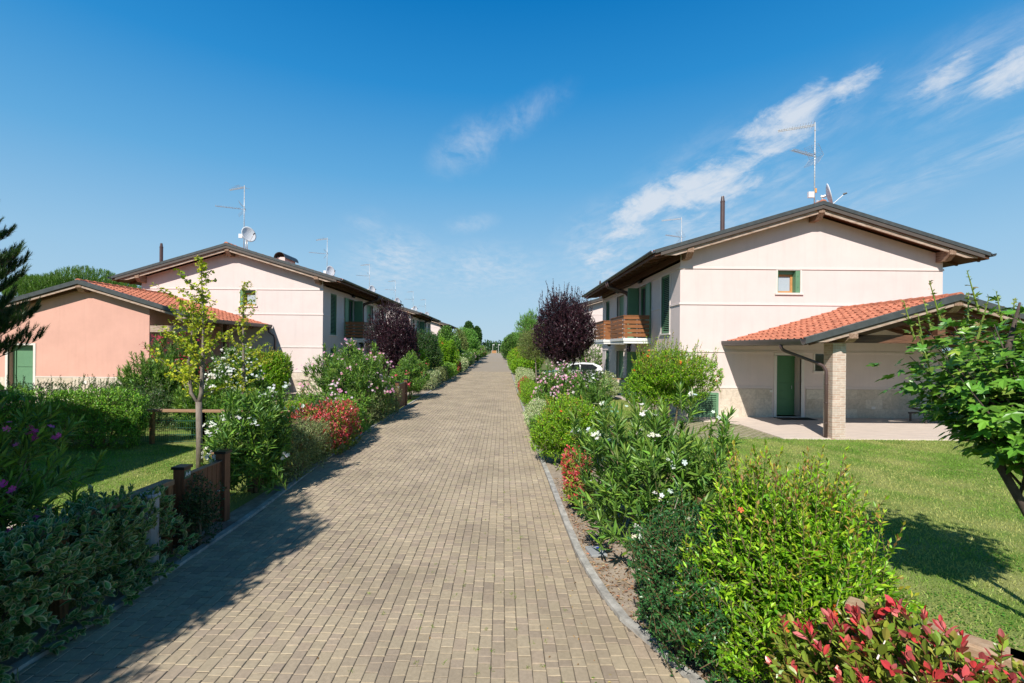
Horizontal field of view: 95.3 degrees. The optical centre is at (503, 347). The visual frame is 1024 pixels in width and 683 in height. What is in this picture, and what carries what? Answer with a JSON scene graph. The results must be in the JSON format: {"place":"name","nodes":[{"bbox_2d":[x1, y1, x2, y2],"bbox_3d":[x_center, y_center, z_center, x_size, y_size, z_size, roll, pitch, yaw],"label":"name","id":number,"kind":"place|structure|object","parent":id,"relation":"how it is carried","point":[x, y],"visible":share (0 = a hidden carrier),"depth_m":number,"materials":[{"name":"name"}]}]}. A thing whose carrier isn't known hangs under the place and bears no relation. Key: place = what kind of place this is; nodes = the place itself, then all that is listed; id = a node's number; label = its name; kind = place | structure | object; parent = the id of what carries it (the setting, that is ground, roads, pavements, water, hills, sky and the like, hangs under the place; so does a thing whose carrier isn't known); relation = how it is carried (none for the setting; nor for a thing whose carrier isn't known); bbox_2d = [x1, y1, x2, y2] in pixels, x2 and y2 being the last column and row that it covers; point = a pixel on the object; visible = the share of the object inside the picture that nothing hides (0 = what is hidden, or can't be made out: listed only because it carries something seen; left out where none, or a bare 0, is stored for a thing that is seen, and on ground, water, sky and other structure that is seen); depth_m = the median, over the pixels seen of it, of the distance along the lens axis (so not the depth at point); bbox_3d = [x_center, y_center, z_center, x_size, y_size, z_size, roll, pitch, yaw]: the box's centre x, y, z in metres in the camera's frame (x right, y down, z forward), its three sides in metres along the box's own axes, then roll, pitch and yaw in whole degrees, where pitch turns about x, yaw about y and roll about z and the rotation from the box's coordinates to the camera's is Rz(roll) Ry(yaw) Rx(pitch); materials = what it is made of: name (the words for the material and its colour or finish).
{"place":"outdoors","nodes":[
{"label":"outdoors","id":0,"kind":"place"},
{"bbox_2d":[0,443,337,640],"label":"lawn","id":1,"kind":"structure","parent":0,"point":[22,628],"depth_m":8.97,"materials":[{"name":"green plant"}]},
{"bbox_2d":[0,383,60,446],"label":"laurel hedge","id":2,"kind":"object","parent":1,"relation":"on","point":[14,404],"visible":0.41,"depth_m":11.16,"materials":[{"name":"green plant"}]},
{"bbox_2d":[0,391,110,575],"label":"oleander shrub","id":3,"kind":"object","parent":1,"relation":"on","point":[11,492],"visible":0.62,"depth_m":4.83,"materials":[{"name":"green plant"}]},
{"bbox_2d":[7,479,174,619],"bbox_3d":[-4.074,2.053,3.610,0.130,0.920,4.105,1,0,1],"label":"fence","id":4,"kind":"object","parent":1,"relation":"on","point":[61,612],"visible":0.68,"depth_m":4.67,"materials":[{"name":"brown wood"}]},
{"bbox_2d":[36,383,151,449],"bbox_3d":[-9.793,1.658,11.251,2.573,1.609,1.149,1,0,0],"label":"laurel hedge","id":5,"kind":"object","parent":1,"relation":"on","point":[122,424],"visible":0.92,"depth_m":11.06,"materials":[{"name":"green plant"}]},
{"bbox_2d":[145,255,267,467],"bbox_3d":[-6.368,0.349,9.244,2.553,4.290,2.080,1,0,24],"label":"ginkgo tree","id":6,"kind":"object","parent":1,"relation":"on","point":[188,370],"visible":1,"depth_m":9.14,"materials":[{"name":"green plant"}]},
{"bbox_2d":[199,379,304,494],"bbox_3d":[-4.169,1.517,7.976,1.491,1.967,2.400,1,0,0],"label":"oleander shrub","id":7,"kind":"object","parent":1,"relation":"on","point":[241,420],"visible":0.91,"depth_m":7.49,"materials":[{"name":"green plant"}]},
{"bbox_2d":[251,416,334,485],"bbox_3d":[-4.125,1.982,9.274,1.066,1.042,2.487,1,0,0],"label":"clipped hedge","id":8,"kind":"object","parent":1,"relation":"on","point":[312,445],"visible":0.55,"depth_m":9.12,"materials":[{"name":"green plant"}]},
{"bbox_2d":[289,397,362,460],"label":"photinia hedge","id":9,"kind":"object","parent":1,"relation":"on","point":[343,429],"visible":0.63,"depth_m":10.94,"materials":[{"name":"red plant"}]},
{"bbox_2d":[6,394,421,444],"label":"lawn","id":10,"kind":"structure","parent":0,"point":[170,417],"depth_m":13.00,"materials":[{"name":"green plant"}]},
{"bbox_2d":[0,216,49,356],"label":"pine tree","id":11,"kind":"object","parent":10,"relation":"on","point":[10,320],"visible":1,"depth_m":13.60,"materials":[{"name":"green plant"}]},
{"bbox_2d":[0,370,179,430],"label":"photinia hedge","id":12,"kind":"object","parent":10,"relation":"on","point":[157,401],"visible":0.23,"depth_m":13.37,"materials":[{"name":"green plant"}]},
{"bbox_2d":[0,278,275,400],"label":"garage","id":13,"kind":"structure","parent":10,"relation":"on","point":[99,330],"depth_m":19.75,"materials":[{"name":"pink paint"}]},
{"bbox_2d":[5,343,35,399],"bbox_3d":[-20.420,1.066,19.882,1.280,2.500,0.315,1,0,0],"label":"door","id":14,"kind":"structure","parent":13,"relation":"in","point":[24,360],"depth_m":19.97,"materials":[{"name":"wood"}]},
{"bbox_2d":[107,345,183,423],"bbox_3d":[-11.011,1.141,14.558,2.205,2.586,2.154,1,0,28],"label":"oleander shrub","id":15,"kind":"object","parent":10,"relation":"on","point":[145,369],"visible":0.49,"depth_m":14.32,"materials":[{"name":"green plant"}]},
{"bbox_2d":[0,408,338,444],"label":"fence","id":16,"kind":"object","parent":10,"relation":"on","point":[152,434],"visible":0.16,"depth_m":11.80,"materials":[{"name":"brown wood"}]},
{"bbox_2d":[139,330,219,416],"bbox_3d":[-10.823,0.922,15.578,2.315,3.027,1.933,1,0,0],"label":"oleander shrub","id":17,"kind":"object","parent":10,"relation":"on","point":[162,339],"visible":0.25,"depth_m":15.38,"materials":[{"name":"green plant"}]},
{"bbox_2d":[170,382,226,436],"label":"bush","id":18,"kind":"object","parent":10,"relation":"on","point":[182,401],"visible":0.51,"depth_m":12.46,"materials":[{"name":"green plant"}]},
{"bbox_2d":[223,280,282,393],"bbox_3d":[-7.569,0.213,13.829,1.634,4.540,1.222,1,0,-9],"label":"ginkgo tree","id":19,"kind":"object","parent":10,"relation":"on","point":[242,362],"visible":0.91,"depth_m":14.07,"materials":[{"name":"green plant"}]},
{"bbox_2d":[240,344,293,400],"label":"pomegranate shrub","id":20,"kind":"object","parent":10,"relation":"on","point":[277,367],"visible":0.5,"depth_m":20.89,"materials":[{"name":"green plant"}]},
{"bbox_2d":[274,390,310,418],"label":"bush","id":21,"kind":"object","parent":10,"relation":"on","point":[292,403],"visible":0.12,"depth_m":12.66,"materials":[{"name":"green plant"}]},
{"bbox_2d":[211,396,384,495],"bbox_3d":[-4.444,2.050,12.350,0.130,0.920,10.586,1,0,-1],"label":"fence","id":22,"kind":"object","parent":10,"relation":"on","point":[212,453],"visible":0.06,"depth_m":9.39,"materials":[{"name":"brown wood"}]},
{"bbox_2d":[284,390,335,409],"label":"bush","id":23,"kind":"object","parent":10,"relation":"on","point":[295,398],"visible":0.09,"depth_m":14.33,"materials":[{"name":"green plant"}]},
{"bbox_2d":[293,337,398,413],"bbox_3d":[-4.915,1.081,15.257,2.913,2.819,3.176,1,0,17],"label":"oleander shrub","id":24,"kind":"object","parent":10,"relation":"on","point":[366,378],"visible":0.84,"depth_m":14.66,"materials":[{"name":"green plant"}]},
{"bbox_2d":[326,393,372,434],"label":"privet hedge","id":25,"kind":"object","parent":10,"relation":"on","point":[360,413],"visible":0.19,"depth_m":13.11,"materials":[{"name":"green plant"}]},
{"bbox_2d":[359,384,401,423],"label":"clipped hedge","id":26,"kind":"object","parent":10,"relation":"on","point":[388,406],"visible":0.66,"depth_m":15.39,"materials":[{"name":"green plant"}]},
{"bbox_2d":[387,349,430,398],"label":"oleander shrub","id":27,"kind":"object","parent":10,"relation":"on","point":[410,372],"visible":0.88,"depth_m":21.86,"materials":[{"name":"green plant"}]},
{"bbox_2d":[268,394,381,403],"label":"grass paving","id":28,"kind":"structure","parent":0,"point":[292,398],"depth_m":22.02,"materials":[{"name":"green plant"}]},
{"bbox_2d":[204,345,271,403],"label":"oleander shrub","id":29,"kind":"object","parent":28,"relation":"on","point":[222,374],"visible":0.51,"depth_m":15.16,"materials":[{"name":"green plant"}]},
{"bbox_2d":[386,305,440,367],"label":"house","id":30,"kind":"structure","parent":0,"point":[420,320],"depth_m":52.15,"materials":[{"name":"white paint"}]},
{"bbox_2d":[431,321,456,335],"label":"house","id":31,"kind":"structure","parent":0,"point":[435,327],"depth_m":72.00,"materials":[{"name":"white paint"}]},
{"bbox_2d":[0,0,1023,350],"label":"sky","id":32,"kind":"structure","parent":0,"point":[479,156],"materials":[{"name":"blue"}]},
{"bbox_2d":[558,281,602,367],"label":"house","id":33,"kind":"structure","parent":0,"point":[597,309],"depth_m":41.20,"materials":[{"name":"white paint"}]},
{"bbox_2d":[389,350,976,415],"bbox_3d":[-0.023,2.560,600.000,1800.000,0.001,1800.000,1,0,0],"label":"ground","id":34,"kind":"structure","parent":0,"point":[547,362],"depth_m":60.99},
{"bbox_2d":[1,265,141,296],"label":"umbrella pine","id":35,"kind":"object","parent":34,"relation":"on","point":[29,283],"visible":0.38,"depth_m":39.62,"materials":[{"name":"green plant"}]},
{"bbox_2d":[0,353,490,665],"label":"flower bed","id":36,"kind":"object","parent":34,"relation":"on","point":[240,512],"visible":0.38,"depth_m":5.47,"materials":[{"name":"soil"}]},
{"bbox_2d":[0,483,201,682],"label":"variegated hedge","id":37,"kind":"object","parent":36,"relation":"on","point":[105,541],"visible":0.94,"depth_m":4.14,"materials":[{"name":"green plant"}]},
{"bbox_2d":[140,490,160,575],"bbox_3d":[-3.878,2.040,5.120,0.200,0.890,0.200,1,0,0],"label":"junction bollard","id":38,"kind":"object","parent":36,"relation":"on","point":[153,535],"visible":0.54,"depth_m":5.08,"materials":[{"name":"grey plastic"}]},
{"bbox_2d":[171,470,226,552],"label":"ivy bush","id":39,"kind":"object","parent":36,"relation":"on","point":[197,516],"visible":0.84,"depth_m":5.75,"materials":[{"name":"green plant"}]},
{"bbox_2d":[171,449,231,547],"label":"gate","id":40,"kind":"structure","parent":36,"relation":"on","point":[216,471],"depth_m":6.34,"materials":[{"name":"brown"}]},
{"bbox_2d":[395,379,407,408],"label":"gate","id":41,"kind":"structure","parent":36,"relation":"on","point":[403,390],"depth_m":19.00,"materials":[{"name":"brown wood"}]},
{"bbox_2d":[420,369,441,389],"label":"clipped hedge","id":42,"kind":"object","parent":36,"relation":"on","point":[434,381],"visible":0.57,"depth_m":27.51,"materials":[{"name":"green plant"}]},
{"bbox_2d":[432,366,448,383],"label":"clipped hedge","id":43,"kind":"object","parent":36,"relation":"on","point":[443,375],"visible":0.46,"depth_m":31.94,"materials":[{"name":"green plant"}]},
{"bbox_2d":[436,336,460,369],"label":"pomegranate tree","id":44,"kind":"object","parent":36,"relation":"on","point":[448,349],"visible":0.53,"depth_m":40.45,"materials":[{"name":"green plant"}]},
{"bbox_2d":[441,361,457,379],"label":"privet hedge","id":45,"kind":"object","parent":36,"relation":"on","point":[452,368],"visible":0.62,"depth_m":35.70,"materials":[{"name":"green plant"}]},
{"bbox_2d":[5,356,486,674],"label":"kerb","id":46,"kind":"structure","parent":34,"relation":"on","point":[22,663],"depth_m":5.63,"materials":[{"name":"concrete"}]},
{"bbox_2d":[107,242,402,391],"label":"house","id":47,"kind":"structure","parent":34,"relation":"on","point":[305,313],"depth_m":24.80,"materials":[{"name":"paint"}]},
{"bbox_2d":[215,185,248,248],"bbox_3d":[-14.515,-6.936,25.151,1.437,3.650,1.243,1,0,0],"label":"tv aerial","id":48,"kind":"object","parent":47,"relation":"attached to","point":[240,235],"visible":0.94,"depth_m":25.18,"materials":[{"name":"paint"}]},
{"bbox_2d":[238,290,257,306],"bbox_3d":[-13.562,-2.610,24.970,1.030,0.915,0.460,1,0,0],"label":"window","id":49,"kind":"structure","parent":47,"relation":"in","point":[248,292],"depth_m":24.92,"materials":[{"name":"stone"}]},
{"bbox_2d":[241,226,255,243],"bbox_3d":[-13.502,-6.007,24.970,0.695,0.933,0.664,1,0,-5],"label":"satellite dish","id":50,"kind":"object","parent":47,"relation":"attached to","point":[249,234],"visible":1,"depth_m":24.99,"materials":[{"name":"metal"}]},
{"bbox_2d":[329,293,337,335],"bbox_3d":[-9.606,-1.842,26.335,0.155,2.390,1.150,1,0,0],"label":"window","id":51,"kind":"structure","parent":47,"relation":"in","point":[333,298],"depth_m":26.50,"materials":[{"name":"wood"}]},
{"bbox_2d":[345,298,362,337],"bbox_3d":[-9.454,-1.795,29.175,0.740,2.480,2.090,1,0,0],"label":"french window","id":52,"kind":"structure","parent":47,"relation":"in","point":[358,309],"depth_m":30.12,"materials":[{"name":"wood"}]},
{"bbox_2d":[15,371,689,682],"bbox_3d":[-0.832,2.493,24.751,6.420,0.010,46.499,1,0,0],"label":"lane","id":53,"kind":"structure","parent":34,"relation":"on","point":[505,654],"depth_m":4.84,"materials":[{"name":"beige brick"}]},
{"bbox_2d":[352,492,563,682],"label":"joint weeds","id":54,"kind":"object","parent":53,"relation":"on","point":[485,627],"visible":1,"depth_m":4.34,"materials":[{"name":"green plant"}]},
{"bbox_2d":[361,298,420,378],"bbox_3d":[-6.000,-0.179,26.485,2.940,5.353,3.309,1,0,36],"label":"plum tree","id":55,"kind":"object","parent":34,"relation":"on","point":[397,342],"visible":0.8,"depth_m":25.81,"materials":[{"name":"purple plant"}]},
{"bbox_2d":[415,328,443,372],"bbox_3d":[-5.311,0.584,31.991,2.626,3.842,2.917,1,0,-31],"label":"dark green tree","id":56,"kind":"object","parent":34,"relation":"on","point":[433,350],"visible":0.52,"depth_m":31.45,"materials":[{"name":"green plant"}]},
{"bbox_2d":[428,325,461,352],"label":"garden tree","id":57,"kind":"object","parent":34,"relation":"on","point":[447,334],"visible":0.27,"depth_m":53.62,"materials":[{"name":"green plant"}]},
{"bbox_2d":[452,328,468,349],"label":"garden tree","id":58,"kind":"object","parent":34,"relation":"on","point":[464,343],"visible":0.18,"depth_m":63.53,"materials":[{"name":"green plant"}]},
{"bbox_2d":[456,326,478,356],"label":"garden tree","id":59,"kind":"object","parent":34,"relation":"on","point":[472,339],"visible":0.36,"depth_m":72.84,"materials":[{"name":"green plant"}]},
{"bbox_2d":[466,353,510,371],"bbox_3d":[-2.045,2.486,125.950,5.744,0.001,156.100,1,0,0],"label":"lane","id":60,"kind":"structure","parent":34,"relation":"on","point":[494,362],"depth_m":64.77,"materials":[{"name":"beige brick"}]},
{"bbox_2d":[511,309,540,346],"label":"light green tree","id":61,"kind":"object","parent":34,"relation":"on","point":[527,323],"visible":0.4,"depth_m":46.79,"materials":[{"name":"green plant"}]},
{"bbox_2d":[545,362,601,376],"bbox_3d":[4.899,1.784,32.600,4.030,1.520,2.020,1,0,0],"label":"parked car","id":62,"kind":"object","parent":34,"relation":"on","point":[587,365],"visible":0.08,"depth_m":31.89,"materials":[{"name":"white paint"}]},
{"bbox_2d":[571,339,601,366],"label":"pale oleander","id":63,"kind":"object","parent":34,"relation":"on","point":[595,359],"visible":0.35,"depth_m":38.67,"materials":[{"name":"green plant"}]},
{"bbox_2d":[509,366,705,682],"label":"kerb","id":64,"kind":"structure","parent":34,"relation":"on","point":[638,630],"depth_m":4.70,"materials":[{"name":"concrete"}]},
{"bbox_2d":[507,359,767,682],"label":"flower bed","id":65,"kind":"object","parent":34,"relation":"on","point":[610,571],"visible":0.12,"depth_m":5.46,"materials":[{"name":"soil"}]},
{"bbox_2d":[500,332,526,356],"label":"round green tree","id":66,"kind":"object","parent":65,"relation":"on","point":[508,343],"visible":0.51,"depth_m":76.46,"materials":[{"name":"green plant"}]},
{"bbox_2d":[506,346,533,372],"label":"pomegranate shrub","id":67,"kind":"object","parent":65,"relation":"on","point":[512,353],"visible":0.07,"depth_m":43.38,"materials":[{"name":"green plant"}]},
{"bbox_2d":[514,367,534,388],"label":"variegated hedge","id":68,"kind":"object","parent":65,"relation":"on","point":[520,373],"visible":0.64,"depth_m":27.81,"materials":[{"name":"green plant"}]},
{"bbox_2d":[509,347,544,373],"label":"pomegranate shrub","id":69,"kind":"object","parent":65,"relation":"on","point":[519,361],"visible":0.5,"depth_m":34.55,"materials":[{"name":"green plant"}]},
{"bbox_2d":[518,377,538,405],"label":"clipped hedge","id":70,"kind":"object","parent":65,"relation":"on","point":[527,387],"visible":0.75,"depth_m":19.74,"materials":[{"name":"green plant"}]},
{"bbox_2d":[516,324,545,382],"bbox_3d":[2.108,0.300,30.510,2.526,4.542,2.251,1,0,0],"label":"olive green tree","id":71,"kind":"object","parent":65,"relation":"on","point":[536,353],"visible":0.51,"depth_m":30.23,"materials":[{"name":"green plant"}]},
{"bbox_2d":[521,396,551,427],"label":"variegated shrub","id":72,"kind":"object","parent":65,"relation":"on","point":[532,408],"visible":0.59,"depth_m":14.38,"materials":[{"name":"green plant"}]},
{"bbox_2d":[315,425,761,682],"bbox_3d":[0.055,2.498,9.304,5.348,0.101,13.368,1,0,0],"label":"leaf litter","id":73,"kind":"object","parent":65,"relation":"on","point":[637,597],"visible":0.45,"depth_m":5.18,"materials":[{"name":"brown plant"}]},
{"bbox_2d":[529,359,588,405],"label":"oleander shrub","id":74,"kind":"object","parent":65,"relation":"on","point":[566,381],"visible":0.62,"depth_m":15.84,"materials":[{"name":"green plant"}]},
{"bbox_2d":[522,391,602,466],"bbox_3d":[1.361,1.749,10.068,1.748,1.593,1.832,1,0,-28],"label":"pomegranate shrub","id":75,"kind":"object","parent":65,"relation":"on","point":[553,423],"visible":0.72,"depth_m":9.71,"materials":[{"name":"green plant"}]},
{"bbox_2d":[556,444,595,514],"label":"photinia shrub","id":76,"kind":"object","parent":65,"relation":"on","point":[571,476],"visible":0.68,"depth_m":7.06,"materials":[{"name":"red plant"}]},
{"bbox_2d":[585,545,607,557],"bbox_3d":[1.138,2.496,5.720,0.200,0.040,0.260,1,0,-9],"label":"meter cover","id":77,"kind":"object","parent":65,"relation":"on","point":[592,551],"visible":0.78,"depth_m":5.67,"materials":[{"name":"grey plastic"}]},
{"bbox_2d":[564,380,746,557],"bbox_3d":[1.860,1.486,5.786,2.104,2.129,2.465,1,0,22],"label":"oleander shrub","id":78,"kind":"object","parent":65,"relation":"on","point":[627,466],"visible":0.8,"depth_m":5.41,"materials":[{"name":"green plant"}]},
{"bbox_2d":[624,482,764,682],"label":"holly shrub","id":79,"kind":"object","parent":65,"relation":"on","point":[658,599],"visible":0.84,"depth_m":3.54,"materials":[{"name":"green plant"}]},
{"bbox_2d":[672,435,926,682],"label":"pomegranate shrub","id":80,"kind":"object","parent":65,"relation":"on","point":[798,557],"visible":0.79,"depth_m":3.19,"materials":[{"name":"green plant"}]},
{"bbox_2d":[470,334,953,355],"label":"treeline","id":81,"kind":"object","parent":34,"relation":"on","point":[489,346],"depth_m":248.07,"materials":[{"name":"green plant"}]},
{"bbox_2d":[581,196,996,417],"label":"house","id":82,"kind":"structure","parent":34,"relation":"on","point":[711,291],"depth_m":17.14,"materials":[{"name":"paint"}]},
{"bbox_2d":[615,350,623,394],"bbox_3d":[6.540,1.364,25.865,0.255,2.390,1.770,1,0,0],"label":"french window","id":83,"kind":"structure","parent":82,"relation":"in","point":[621,353],"depth_m":26.30,"materials":[{"name":"wood"}]},
{"bbox_2d":[627,351,647,400],"bbox_3d":[6.338,1.362,21.535,0.740,2.390,2.130,1,0,0],"label":"french window","id":84,"kind":"structure","parent":82,"relation":"in","point":[629,364],"depth_m":22.46,"materials":[{"name":"wood"}]},
{"bbox_2d":[627,282,650,337],"bbox_3d":[6.365,-1.653,21.515,0.740,2.480,2.090,1,0,0],"label":"french window","id":85,"kind":"structure","parent":82,"relation":"in","point":[633,293],"depth_m":22.41,"materials":[{"name":"wood"}]},
{"bbox_2d":[659,273,670,334],"bbox_3d":[6.518,-1.696,18.675,0.155,2.390,1.150,1,0,0],"label":"window","id":86,"kind":"structure","parent":82,"relation":"in","point":[665,290],"depth_m":18.87,"materials":[{"name":"wood"}]},
{"bbox_2d":[773,353,803,416],"bbox_3d":[10.488,1.399,17.320,1.140,2.390,0.500,1,0,0],"label":"door","id":87,"kind":"structure","parent":82,"relation":"in","point":[784,363],"depth_m":17.50,"materials":[{"name":"wood"}]},
{"bbox_2d":[775,270,803,294],"bbox_3d":[10.487,-2.393,17.310,1.030,0.915,0.460,1,0,0],"label":"window","id":88,"kind":"structure","parent":82,"relation":"in","point":[789,282],"depth_m":17.26,"materials":[{"name":"stone"}]},
{"bbox_2d":[778,121,823,202],"bbox_3d":[11.234,-6.674,17.571,1.437,3.650,1.243,1,0,0],"label":"tv aerial","id":89,"kind":"object","parent":82,"relation":"attached to","point":[810,194],"visible":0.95,"depth_m":17.60,"materials":[{"name":"metal"}]},
{"bbox_2d":[813,353,823,372],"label":"window","id":90,"kind":"structure","parent":82,"relation":"in","point":[819,357],"depth_m":17.34,"materials":[{"name":"stone"}]},
{"bbox_2d":[660,422,776,438],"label":"grass paving","id":91,"kind":"structure","parent":0,"point":[746,432],"depth_m":14.21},
{"bbox_2d":[619,329,724,425],"bbox_3d":[5.535,0.987,15.181,3.564,3.196,2.295,1,0,0],"label":"pomegranate tree","id":92,"kind":"object","parent":91,"relation":"on","point":[656,375],"visible":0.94,"depth_m":14.83,"materials":[{"name":"green plant"}]},
{"bbox_2d":[611,395,977,440],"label":"patio","id":93,"kind":"structure","parent":0,"point":[885,428],"depth_m":14.90,"materials":[{"name":"beige concrete"}]},
{"bbox_2d":[721,292,1023,439],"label":"porch","id":94,"kind":"object","parent":93,"relation":"on","point":[836,331],"visible":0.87,"depth_m":13.12,"materials":[{"name":"tile"}]},
{"bbox_2d":[601,398,1023,680],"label":"lawn","id":95,"kind":"structure","parent":0,"point":[981,601],"depth_m":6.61,"materials":[{"name":"green plant"}]},
{"bbox_2d":[531,281,599,369],"bbox_3d":[2.720,-0.235,20.578,2.798,5.624,2.609,1,0,37],"label":"plum tree","id":96,"kind":"object","parent":95,"relation":"on","point":[565,330],"visible":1,"depth_m":20.01,"materials":[{"name":"purple plant"}]},
{"bbox_2d":[553,366,621,396],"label":"bush","id":97,"kind":"object","parent":95,"relation":"on","point":[593,371],"visible":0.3,"depth_m":22.38,"materials":[{"name":"green plant"}]},
{"bbox_2d":[569,371,616,429],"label":"oleander shrub","id":98,"kind":"object","parent":95,"relation":"on","point":[591,394],"visible":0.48,"depth_m":13.44,"materials":[{"name":"green plant"}]},
{"bbox_2d":[596,418,731,597],"bbox_3d":[2.201,2.110,7.750,0.130,0.920,6.385,1,0,0],"label":"fence","id":99,"kind":"object","parent":95,"relation":"on","point":[711,510],"visible":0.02,"depth_m":5.23,"materials":[{"name":"green metal"}]},
{"bbox_2d":[765,588,1023,682],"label":"photinia shrub","id":100,"kind":"object","parent":95,"relation":"on","point":[865,644],"visible":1,"depth_m":2.40,"materials":[{"name":"red plant"}]},
{"bbox_2d":[844,596,1023,682],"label":"fence","id":101,"kind":"object","parent":95,"relation":"on","point":[976,645],"visible":0.3,"depth_m":2.44,"materials":[{"name":"painted metal"},{"name":"stone"}]},
{"bbox_2d":[866,270,1023,516],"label":"maple tree","id":102,"kind":"object","parent":95,"relation":"on","point":[990,402],"visible":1,"depth_m":3.91,"materials":[{"name":"green plant"}]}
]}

